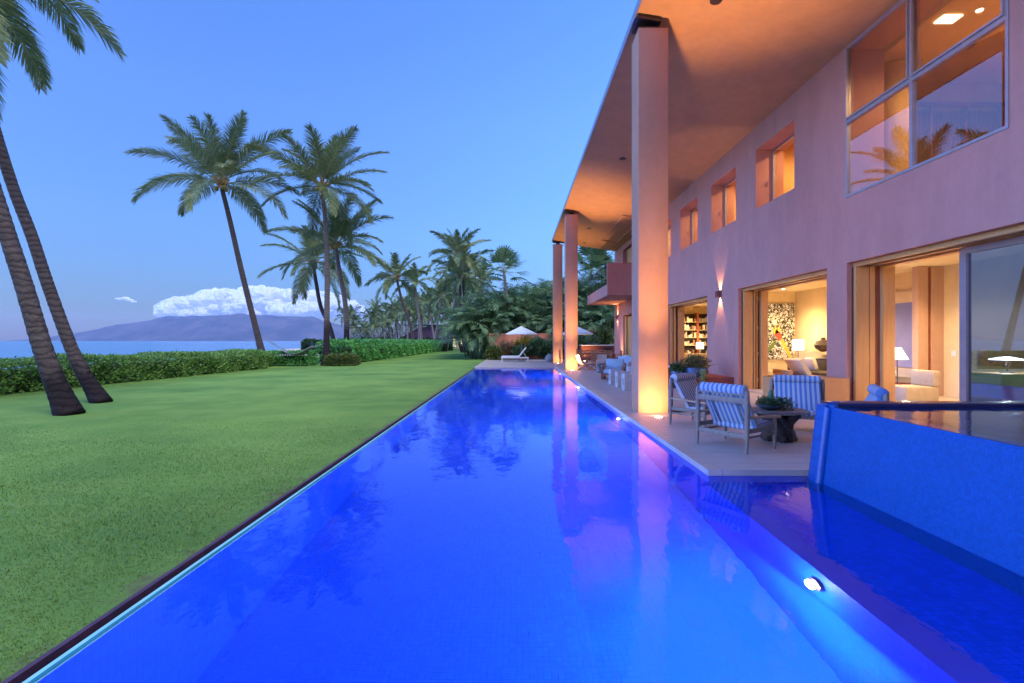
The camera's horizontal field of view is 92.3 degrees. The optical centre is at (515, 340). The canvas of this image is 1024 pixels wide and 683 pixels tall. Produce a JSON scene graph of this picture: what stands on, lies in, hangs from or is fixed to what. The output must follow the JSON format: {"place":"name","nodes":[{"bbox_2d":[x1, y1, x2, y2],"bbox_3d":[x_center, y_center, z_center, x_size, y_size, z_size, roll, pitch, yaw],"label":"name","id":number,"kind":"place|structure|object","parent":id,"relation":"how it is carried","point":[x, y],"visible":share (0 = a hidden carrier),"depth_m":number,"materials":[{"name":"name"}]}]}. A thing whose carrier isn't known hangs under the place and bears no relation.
{"place":"outdoors","nodes":[
{"label":"outdoors","id":0,"kind":"place"},
{"bbox_2d":[0,341,300,368],"bbox_3d":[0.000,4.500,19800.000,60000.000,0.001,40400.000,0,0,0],"label":"sea","id":1,"kind":"structure","parent":0,"point":[13,349],"depth_m":383.50,"materials":[{"name":"liquid"}]},
{"bbox_2d":[11,313,373,340],"bbox_3d":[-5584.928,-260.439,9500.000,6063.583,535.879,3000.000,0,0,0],"label":"mountain","id":2,"kind":"structure","parent":0,"point":[235,327],"depth_m":8397.15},
{"bbox_2d":[0,349,487,682],"bbox_3d":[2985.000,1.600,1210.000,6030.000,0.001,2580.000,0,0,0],"label":"lawn","id":3,"kind":"structure","parent":0,"point":[399,385],"depth_m":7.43,"materials":[{"name":"green plant"}]},
{"bbox_2d":[0,0,112,403],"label":"coconut palm","id":4,"kind":"object","parent":3,"relation":"on","point":[94,390],"visible":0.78,"depth_m":12.73,"materials":[{"name":"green plant"}]},
{"bbox_2d":[0,0,128,415],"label":"coconut palm","id":5,"kind":"object","parent":3,"relation":"on","point":[63,400],"visible":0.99,"depth_m":10.67,"materials":[{"name":"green plant"}]},
{"bbox_2d":[0,348,271,394],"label":"hedge","id":6,"kind":"object","parent":3,"relation":"on","point":[143,366],"visible":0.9,"depth_m":19.61,"materials":[{"name":"green plant"}]},
{"bbox_2d":[123,110,301,365],"bbox_3d":[-18.293,-6.004,31.051,9.001,15.593,9.375,0,0,31],"label":"coconut palm","id":7,"kind":"object","parent":3,"relation":"on","point":[219,164],"visible":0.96,"depth_m":30.00,"materials":[{"name":"green plant"}]},
{"bbox_2d":[1,368,474,682],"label":"lawn edging","id":8,"kind":"object","parent":3,"relation":"on","point":[43,661],"visible":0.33,"depth_m":3.19,"materials":[{"name":"brown metal"}]},
{"bbox_2d":[268,349,318,365],"bbox_3d":[-14.498,1.102,31.656,3.182,1.188,2.360,0,0,0],"label":"hedge","id":9,"kind":"object","parent":3,"relation":"on","point":[310,357],"visible":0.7,"depth_m":31.00,"materials":[{"name":"green plant"}]},
{"bbox_2d":[257,225,362,338],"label":"coconut palm","id":10,"kind":"object","parent":3,"relation":"on","point":[304,278],"visible":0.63,"depth_m":41.21,"materials":[{"name":"green plant"}]},
{"bbox_2d":[242,122,388,365],"bbox_3d":[-12.674,-5.989,32.041,8.811,15.289,9.172,0,0,-20],"label":"coconut palm","id":11,"kind":"object","parent":3,"relation":"on","point":[328,161],"visible":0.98,"depth_m":31.42,"materials":[{"name":"green plant"}]},
{"bbox_2d":[267,340,323,354],"bbox_3d":[-13.841,0.430,30.928,3.406,0.981,1.118,0,0,-15],"label":"hammock","id":12,"kind":"object","parent":11,"relation":"hanging from","point":[303,351],"visible":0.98,"depth_m":30.79,"materials":[{"name":"grey fabric"}]},
{"bbox_2d":[266,193,393,346],"bbox_3d":[-13.082,-4.631,36.143,8.389,12.665,8.825,0,0,42],"label":"coconut palm","id":13,"kind":"object","parent":3,"relation":"on","point":[336,228],"visible":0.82,"depth_m":35.77,"materials":[{"name":"green plant"}]},
{"bbox_2d":[323,352,360,365],"bbox_3d":[-11.180,1.220,31.705,2.202,0.945,2.184,0,0,0],"label":"flowering bush","id":14,"kind":"object","parent":3,"relation":"on","point":[340,360],"visible":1,"depth_m":31.11,"materials":[{"name":"green plant"}]},
{"bbox_2d":[300,338,392,353],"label":"hedge","id":15,"kind":"object","parent":3,"relation":"on","point":[306,343],"visible":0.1,"depth_m":56.15,"materials":[{"name":"green plant"}]},
{"bbox_2d":[314,337,449,362],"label":"hedge","id":16,"kind":"object","parent":3,"relation":"on","point":[366,350],"visible":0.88,"depth_m":41.22,"materials":[{"name":"green plant"}]},
{"bbox_2d":[364,252,428,338],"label":"coconut palm","id":17,"kind":"object","parent":3,"relation":"on","point":[395,270],"visible":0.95,"depth_m":59.84,"materials":[{"name":"green plant"}]},
{"bbox_2d":[391,262,445,339],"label":"coconut palm","id":18,"kind":"object","parent":3,"relation":"on","point":[414,285],"visible":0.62,"depth_m":77.47,"materials":[{"name":"green plant"}]},
{"bbox_2d":[397,324,446,338],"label":"neighbour house","id":19,"kind":"structure","parent":3,"relation":"on","point":[426,330],"depth_m":114.80,"materials":[{"name":"purple"}]},
{"bbox_2d":[416,286,442,338],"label":"coconut palm","id":20,"kind":"object","parent":3,"relation":"on","point":[424,302],"visible":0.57,"depth_m":107.86,"materials":[{"name":"green plant"}]},
{"bbox_2d":[423,280,458,339],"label":"coconut palm","id":21,"kind":"object","parent":3,"relation":"on","point":[443,298],"visible":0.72,"depth_m":84.54,"materials":[{"name":"green plant"}]},
{"bbox_2d":[425,270,458,338],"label":"coconut palm","id":22,"kind":"object","parent":3,"relation":"on","point":[449,295],"visible":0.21,"depth_m":90.35,"materials":[{"name":"green plant"}]},
{"bbox_2d":[436,315,470,356],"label":"areca palm","id":23,"kind":"object","parent":3,"relation":"on","point":[466,348],"visible":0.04,"depth_m":49.14,"materials":[{"name":"green plant"}]},
{"bbox_2d":[432,253,484,350],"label":"coconut palm","id":24,"kind":"object","parent":3,"relation":"on","point":[444,286],"visible":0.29,"depth_m":77.10,"materials":[{"name":"green plant"}]},
{"bbox_2d":[426,227,492,352],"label":"coconut palm","id":25,"kind":"object","parent":3,"relation":"on","point":[455,257],"visible":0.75,"depth_m":65.36,"materials":[{"name":"green plant"}]},
{"bbox_2d":[431,253,496,352],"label":"coconut palm","id":26,"kind":"object","parent":3,"relation":"on","point":[462,271],"visible":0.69,"depth_m":65.75,"materials":[{"name":"green plant"}]},
{"bbox_2d":[435,234,493,350],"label":"coconut palm","id":27,"kind":"object","parent":3,"relation":"on","point":[445,345],"visible":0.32,"depth_m":73.38,"materials":[{"name":"green plant"}]},
{"bbox_2d":[432,297,508,358],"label":"areca palm","id":28,"kind":"object","parent":3,"relation":"on","point":[454,329],"visible":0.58,"depth_m":42.03,"materials":[{"name":"green plant"}]},
{"bbox_2d":[462,260,503,300],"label":"coconut palm","id":29,"kind":"object","parent":3,"relation":"on","point":[484,272],"visible":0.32,"depth_m":84.29,"materials":[{"name":"green plant"}]},
{"bbox_2d":[447,297,522,358],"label":"areca palm","id":30,"kind":"object","parent":3,"relation":"on","point":[472,328],"visible":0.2,"depth_m":42.33,"materials":[{"name":"green plant"}]},
{"bbox_2d":[451,280,529,346],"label":"areca palm","id":31,"kind":"object","parent":3,"relation":"on","point":[493,297],"visible":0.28,"depth_m":43.68,"materials":[{"name":"green plant"}]},
{"bbox_2d":[461,298,525,348],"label":"areca palm","id":32,"kind":"object","parent":3,"relation":"on","point":[500,312],"visible":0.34,"depth_m":41.73,"materials":[{"name":"green plant"}]},
{"bbox_2d":[461,284,529,310],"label":"areca palm","id":33,"kind":"object","parent":3,"relation":"on","point":[514,289],"visible":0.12,"depth_m":44.27,"materials":[{"name":"green plant"}]},
{"bbox_2d":[450,300,541,348],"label":"areca palm","id":34,"kind":"object","parent":3,"relation":"on","point":[491,317],"visible":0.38,"depth_m":41.56,"materials":[{"name":"green plant"}]},
{"bbox_2d":[478,245,531,307],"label":"fan palm","id":35,"kind":"object","parent":3,"relation":"on","point":[505,255],"visible":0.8,"depth_m":43.65,"materials":[{"name":"green plant"}]},
{"bbox_2d":[476,303,536,346],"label":"areca palm","id":36,"kind":"object","parent":3,"relation":"on","point":[519,319],"visible":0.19,"depth_m":42.20,"materials":[{"name":"green plant"}]},
{"bbox_2d":[493,304,552,332],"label":"areca palm","id":37,"kind":"object","parent":3,"relation":"on","point":[531,309],"visible":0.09,"depth_m":42.50,"materials":[{"name":"green plant"}]},
{"bbox_2d":[508,282,564,322],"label":"areca palm","id":38,"kind":"object","parent":3,"relation":"on","point":[540,301],"visible":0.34,"depth_m":43.65,"materials":[{"name":"green plant"}]},
{"bbox_2d":[509,304,583,337],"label":"areca palm","id":39,"kind":"object","parent":3,"relation":"on","point":[540,328],"visible":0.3,"depth_m":41.80,"materials":[{"name":"green plant"}]},
{"bbox_2d":[515,279,584,310],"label":"areca palm","id":40,"kind":"object","parent":3,"relation":"on","point":[523,289],"visible":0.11,"depth_m":45.56,"materials":[{"name":"green plant"}]},
{"bbox_2d":[531,310,596,340],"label":"areca palm","id":41,"kind":"object","parent":3,"relation":"on","point":[551,330],"visible":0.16,"depth_m":40.89,"materials":[{"name":"green plant"}]},
{"bbox_2d":[527,287,604,326],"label":"areca palm","id":42,"kind":"object","parent":3,"relation":"on","point":[563,303],"visible":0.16,"depth_m":43.52,"materials":[{"name":"green plant"}]},
{"bbox_2d":[548,268,613,317],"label":"areca palm","id":43,"kind":"object","parent":3,"relation":"on","point":[586,291],"visible":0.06,"depth_m":43.40,"materials":[{"name":"green plant"}]},
{"bbox_2d":[562,298,609,330],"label":"areca palm","id":44,"kind":"object","parent":3,"relation":"on","point":[593,315],"visible":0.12,"depth_m":41.47,"materials":[{"name":"green plant"}]},
{"bbox_2d":[564,246,614,276],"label":"fan palm","id":45,"kind":"object","parent":3,"relation":"on","point":[587,251],"visible":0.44,"depth_m":45.08,"materials":[{"name":"green plant"}]},
{"bbox_2d":[578,250,612,279],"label":"fan palm","id":46,"kind":"object","parent":3,"relation":"on","point":[596,264],"visible":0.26,"depth_m":45.40,"materials":[{"name":"green plant"}]},
{"bbox_2d":[578,305,613,344],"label":"areca palm","id":47,"kind":"object","parent":3,"relation":"on","point":[606,317],"visible":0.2,"depth_m":40.54,"materials":[{"name":"green plant"}]},
{"bbox_2d":[552,0,1023,412],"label":"beach house","id":48,"kind":"structure","parent":3,"relation":"on","point":[838,173],"depth_m":10.99,"materials":[{"name":"paint"}]},
{"bbox_2d":[684,313,706,352],"bbox_3d":[9.960,-0.057,28.320,2.520,3.087,0.540,0,0,0],"label":"bookshelf","id":49,"kind":"object","parent":48,"relation":"on","point":[697,324],"visible":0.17,"depth_m":28.45,"materials":[{"name":"brown wood"}]},
{"bbox_2d":[724,178,735,225],"bbox_3d":[7.390,-4.625,16.370,0.100,1.690,1.940,0,0,0],"label":"window","id":50,"kind":"structure","parent":48,"relation":"in","point":[725,187],"depth_m":17.29,"materials":[{"name":"metal"}]},
{"bbox_2d":[768,304,794,358],"bbox_3d":[10.770,-0.380,20.149,1.300,2.280,0.082,0,0,0],"label":"painting","id":51,"kind":"object","parent":48,"relation":"attached to","point":[781,327],"visible":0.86,"depth_m":20.12},
{"bbox_2d":[772,134,793,199],"bbox_3d":[7.390,-4.625,13.145,0.100,1.690,1.950,0,0,0],"label":"window","id":52,"kind":"structure","parent":48,"relation":"in","point":[790,138],"depth_m":14.07,"materials":[{"name":"metal"}]},
{"bbox_2d":[773,358,818,375],"bbox_3d":[8.875,1.014,15.400,1.150,0.946,1.000,0,0,0],"label":"armchair","id":53,"kind":"object","parent":48,"relation":"on","point":[797,366],"visible":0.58,"depth_m":15.24,"materials":[{"name":"beige fabric"}]},
{"bbox_2d":[792,340,803,349],"bbox_3d":[10.750,0.724,18.700,0.400,1.527,0.400,0,0,0],"label":"floor lamp","id":54,"kind":"object","parent":48,"relation":"on","point":[797,344],"visible":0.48,"depth_m":18.54,"materials":[{"name":"white fabric"}]},
{"bbox_2d":[787,357,826,375],"bbox_3d":[10.800,0.992,16.800,1.200,0.775,3.400,0,0,0],"label":"sofa","id":55,"kind":"object","parent":48,"relation":"on","point":[816,366],"visible":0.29,"depth_m":17.49,"materials":[{"name":"grey fabric"}]},
{"bbox_2d":[814,337,826,351],"bbox_3d":[11.200,0.140,17.900,0.600,0.520,0.600,0,0,0],"label":"dark vase","id":56,"kind":"object","parent":48,"relation":"on","point":[820,345],"visible":0.84,"depth_m":17.77,"materials":[{"name":"brown ceramic"}]},
{"bbox_2d":[895,348,908,384],"bbox_3d":[9.900,0.834,12.750,0.480,1.307,0.480,0,0,0],"label":"floor lamp","id":57,"kind":"object","parent":48,"relation":"on","point":[900,354],"visible":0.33,"depth_m":12.61,"materials":[{"name":"white fabric"}]},
{"bbox_2d":[895,290,911,377],"bbox_3d":[11.348,-0.200,14.450,0.295,2.500,1.700,0,0,0],"label":"window","id":58,"kind":"structure","parent":48,"relation":"attached to","point":[903,320],"depth_m":14.45,"materials":[{"name":"glass"}]},
{"bbox_2d":[895,369,940,400],"bbox_3d":[9.725,1.103,12.050,0.850,0.767,0.700,0,0,0],"label":"lounge armchair","id":59,"kind":"object","parent":48,"relation":"on","point":[926,385],"visible":0.79,"depth_m":11.72,"materials":[{"name":"beige fabric"}]},
{"bbox_2d":[845,0,1008,197],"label":"window","id":60,"kind":"structure","parent":48,"relation":"in","point":[913,75],"depth_m":8.54,"materials":[{"name":"metal"}]},
{"bbox_2d":[959,235,1023,400],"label":"sliding door","id":61,"kind":"structure","parent":48,"relation":"in","point":[964,253],"depth_m":8.00,"materials":[{"name":"grey metal"}]},
{"bbox_2d":[971,372,1023,400],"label":"cabinet","id":62,"kind":"object","parent":48,"relation":"on","point":[991,386],"visible":0.46,"depth_m":8.69,"materials":[{"name":"wood"}]},
{"bbox_2d":[989,357,1023,372],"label":"table lamp","id":63,"kind":"object","parent":62,"relation":"on","point":[1006,358],"visible":0.99,"depth_m":8.78,"materials":[{"name":"white metal"}]},
{"bbox_2d":[198,348,318,358],"bbox_3d":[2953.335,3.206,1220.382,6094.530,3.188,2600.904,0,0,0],"label":"beach","id":64,"kind":"structure","parent":0,"point":[295,349],"depth_m":127.77,"materials":[{"name":"beige sand"}]},
{"bbox_2d":[339,304,363,337],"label":"coconut palm","id":65,"kind":"object","parent":64,"relation":"on","point":[350,309],"visible":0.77,"depth_m":138.15,"materials":[{"name":"green plant"}]},
{"bbox_2d":[365,318,385,338],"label":"coconut palm","id":66,"kind":"object","parent":64,"relation":"on","point":[378,322],"visible":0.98,"depth_m":98.56,"materials":[{"name":"green plant"}]},
{"bbox_2d":[376,314,396,338],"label":"coconut palm","id":67,"kind":"object","parent":64,"relation":"on","point":[383,319],"visible":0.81,"depth_m":104.80,"materials":[{"name":"green plant"}]},
{"bbox_2d":[381,295,404,338],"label":"coconut palm","id":68,"kind":"object","parent":64,"relation":"on","point":[395,305],"visible":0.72,"depth_m":115.41,"materials":[{"name":"green plant"}]},
{"bbox_2d":[384,312,404,338],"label":"coconut palm","id":69,"kind":"object","parent":64,"relation":"on","point":[394,318],"visible":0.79,"depth_m":113.19,"materials":[{"name":"green plant"}]},
{"bbox_2d":[391,296,421,338],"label":"coconut palm","id":70,"kind":"object","parent":64,"relation":"on","point":[407,306],"visible":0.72,"depth_m":102.05,"materials":[{"name":"green plant"}]},
{"bbox_2d":[408,304,433,326],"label":"coconut palm","id":71,"kind":"object","parent":64,"relation":"on","point":[422,311],"visible":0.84,"depth_m":100.71,"materials":[{"name":"green plant"}]},
{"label":"pool wall","id":72,"kind":"structure","parent":64,"relation":"on","visible":0},
{"bbox_2d":[22,368,475,682],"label":"pool edge","id":73,"kind":"object","parent":72,"relation":"attached to","point":[108,624],"visible":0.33,"depth_m":3.17,"materials":[{"name":"grey stone"}]},
{"bbox_2d":[28,368,476,682],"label":"pool edge line","id":74,"kind":"object","parent":73,"relation":"attached to","point":[59,662],"visible":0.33,"depth_m":3.16,"materials":[{"name":"teal stone"}]},
{"bbox_2d":[153,285,366,318],"bbox_3d":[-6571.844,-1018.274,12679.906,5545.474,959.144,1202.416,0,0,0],"label":"cloud","id":75,"kind":"structure","parent":0,"point":[227,301],"depth_m":12333.73,"materials":[{"name":"white"}]},
{"bbox_2d":[0,0,637,340],"label":"sky","id":76,"kind":"structure","parent":0,"point":[484,112],"materials":[{"name":"blue"}]},
{"bbox_2d":[37,368,1023,682],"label":"pool water","id":77,"kind":"structure","parent":0,"point":[515,526],"depth_m":3.22,"materials":[{"name":"blue liquid"}]},
{"bbox_2d":[474,360,814,475],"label":"terrace","id":78,"kind":"structure","parent":0,"point":[709,454],"depth_m":7.54,"materials":[{"name":"stone"}]},
{"bbox_2d":[506,325,536,360],"bbox_3d":[0.420,0.165,36.200,2.254,2.670,2.254,0,0,0],"label":"parasol","id":79,"kind":"object","parent":78,"relation":"on","point":[521,330],"visible":0.94,"depth_m":35.69,"materials":[{"name":"fabric"}]},
{"bbox_2d":[489,333,564,357],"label":"garden wall","id":80,"kind":"structure","parent":78,"relation":"on","point":[502,336],"depth_m":40.90,"materials":[{"name":"paint"}]},
{"bbox_2d":[492,358,564,359],"bbox_3d":[2.700,1.515,39.890,9.600,0.150,1.980,0,0,0],"label":"planting bed","id":81,"kind":"object","parent":78,"relation":"on","point":[528,359],"visible":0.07,"depth_m":38.90,"materials":[{"name":"soil"}]},
{"bbox_2d":[484,344,505,359],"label":"shrub","id":82,"kind":"object","parent":81,"relation":"on","point":[493,352],"visible":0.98,"depth_m":38.34,"materials":[{"name":"green plant"}]},
{"bbox_2d":[498,339,516,358],"bbox_3d":[-0.730,0.822,39.615,1.835,2.084,1.310,0,0,0],"label":"shrub","id":83,"kind":"object","parent":81,"relation":"on","point":[505,346],"visible":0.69,"depth_m":39.46,"materials":[{"name":"green plant"}]},
{"bbox_2d":[508,344,533,358],"bbox_3d":[0.353,0.930,39.670,2.309,1.422,1.555,0,0,0],"label":"shrub","id":84,"kind":"object","parent":81,"relation":"on","point":[516,351],"visible":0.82,"depth_m":39.34,"materials":[{"name":"green plant"}]},
{"bbox_2d":[512,336,534,356],"bbox_3d":[0.853,0.572,40.148,2.777,2.070,1.478,0,0,0],"label":"shrub","id":85,"kind":"object","parent":81,"relation":"on","point":[525,339],"visible":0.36,"depth_m":39.91,"materials":[{"name":"green plant"}]},
{"bbox_2d":[527,335,552,358],"bbox_3d":[2.022,0.576,39.613,2.379,2.063,1.522,0,0,21],"label":"shrub","id":86,"kind":"object","parent":81,"relation":"on","point":[537,345],"visible":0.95,"depth_m":39.40,"materials":[{"name":"green plant"}]},
{"bbox_2d":[591,323,613,344],"bbox_3d":[6.843,0.070,39.383,2.364,3.068,1.756,0,0,0],"label":"shrub","id":87,"kind":"object","parent":81,"relation":"on","point":[604,333],"visible":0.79,"depth_m":39.07,"materials":[{"name":"green plant"}]},
{"bbox_2d":[575,355,594,370],"bbox_3d":[3.549,1.117,25.000,0.897,0.794,0.648,0,0,-14],"label":"folding chair","id":88,"kind":"object","parent":78,"relation":"on","point":[579,360],"visible":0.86,"depth_m":24.86,"materials":[{"name":"white fabric"}]},
{"bbox_2d":[579,345,613,359],"bbox_3d":[6.300,0.909,37.800,2.700,1.178,1.100,0,0,0],"label":"outdoor counter","id":89,"kind":"object","parent":78,"relation":"on","point":[596,347],"visible":0.5,"depth_m":37.30,"materials":[{"name":"red paint"}]},
{"bbox_2d":[586,335,600,344],"bbox_3d":[5.950,-0.011,37.828,1.411,0.884,1.086,0,0,0],"label":"counter bowl","id":90,"kind":"object","parent":89,"relation":"on","point":[595,340],"visible":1,"depth_m":37.65,"materials":[{"name":"green plant"}]},
{"bbox_2d":[589,354,606,369],"bbox_3d":[4.251,1.117,25.301,0.648,0.794,0.898,0,0,37],"label":"folding chair","id":91,"kind":"object","parent":78,"relation":"on","point":[600,358],"visible":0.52,"depth_m":25.57,"materials":[{"name":"fabric"}]},
{"bbox_2d":[600,359,626,378],"bbox_3d":[3.852,1.109,19.306,0.900,0.782,0.814,0,0,20],"label":"armchair","id":92,"kind":"object","parent":78,"relation":"on","point":[614,364],"visible":0.71,"depth_m":19.47,"materials":[{"name":"fabric"}]},
{"bbox_2d":[609,369,622,383],"bbox_3d":[3.480,1.250,17.060,0.420,0.500,0.420,0,0,0],"label":"stool","id":93,"kind":"object","parent":78,"relation":"on","point":[611,376],"visible":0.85,"depth_m":16.85,"materials":[{"name":"white stone"}]},
{"bbox_2d":[615,371,630,387],"bbox_3d":[3.480,1.250,15.960,0.420,0.500,0.420,0,0,0],"label":"stool","id":94,"kind":"object","parent":78,"relation":"on","point":[618,379],"visible":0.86,"depth_m":15.75,"materials":[{"name":"white stone"}]},
{"bbox_2d":[622,373,631,390],"bbox_3d":[3.480,1.250,14.960,0.420,0.500,0.420,0,0,0],"label":"stool","id":95,"kind":"object","parent":78,"relation":"on","point":[626,381],"visible":0.71,"depth_m":14.75,"materials":[{"name":"white stone"}]},
{"bbox_2d":[669,372,709,426],"bbox_3d":[3.299,1.047,8.778,0.880,0.906,0.788,0,0,-41],"label":"lounge chair","id":96,"kind":"object","parent":78,"relation":"on","point":[685,384],"visible":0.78,"depth_m":8.76,"materials":[{"name":"white wood"}]},
{"bbox_2d":[668,373,733,387],"bbox_3d":[5.595,1.327,16.500,2.590,0.343,2.000,0,0,0],"label":"planter bench","id":97,"kind":"object","parent":78,"relation":"on","point":[714,378],"visible":0.24,"depth_m":15.50,"materials":[{"name":"red paint"}]},
{"bbox_2d":[668,361,686,374],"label":"potted plant","id":98,"kind":"object","parent":97,"relation":"on","point":[676,368],"visible":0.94,"depth_m":15.65,"materials":[{"name":"green plant"}]},
{"bbox_2d":[671,353,711,381],"bbox_3d":[5.802,0.864,15.852,1.193,0.994,1.079,0,0,41],"label":"potted plant","id":99,"kind":"object","parent":97,"relation":"on","point":[698,368],"visible":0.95,"depth_m":15.64,"materials":[{"name":"green plant"}]},
{"bbox_2d":[696,382,780,454],"bbox_3d":[3.157,1.047,7.011,0.788,0.906,0.880,0,0,-32],"label":"lounge chair","id":100,"kind":"object","parent":78,"relation":"on","point":[729,405],"visible":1,"depth_m":6.82,"materials":[{"name":"white wood"}]},
{"bbox_2d":[752,407,808,442],"bbox_3d":[3.939,1.286,7.423,0.884,0.497,0.752,0,0,0],"label":"root table","id":101,"kind":"object","parent":78,"relation":"on","point":[786,422],"visible":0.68,"depth_m":7.25,"materials":[{"name":"brown wood"}]},
{"bbox_2d":[755,390,797,410],"bbox_3d":[3.912,0.922,7.374,0.591,0.364,0.423,0,0,33],"label":"cactus bowl","id":102,"kind":"object","parent":101,"relation":"on","point":[769,402],"visible":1,"depth_m":7.34,"materials":[{"name":"green plant"}]},
{"bbox_2d":[769,375,824,419],"bbox_3d":[4.707,1.047,8.172,0.880,0.906,0.788,0,0,25],"label":"lounge chair","id":103,"kind":"object","parent":78,"relation":"on","point":[806,392],"visible":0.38,"depth_m":8.32,"materials":[{"name":"blue fabric"}]},
{"bbox_2d":[763,376,849,400],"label":"wall","id":104,"kind":"structure","parent":78,"relation":"on","point":[837,388],"depth_m":10.14,"materials":[{"name":"orange paint"}]},
{"bbox_2d":[813,384,888,414],"bbox_3d":[4.462,1.047,6.593,0.788,0.906,0.880,0,0,29],"label":"lounge chair","id":105,"kind":"object","parent":78,"relation":"on","point":[877,392],"visible":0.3,"depth_m":6.19,"materials":[{"name":"blue fabric"}]},
{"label":"pool shelf","id":106,"kind":"structure","parent":0,"visible":0},
{"bbox_2d":[808,401,1023,576],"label":"raised spa","id":107,"kind":"object","parent":106,"relation":"on","point":[952,472],"visible":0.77,"depth_m":4.19,"materials":[{"name":"tile"}]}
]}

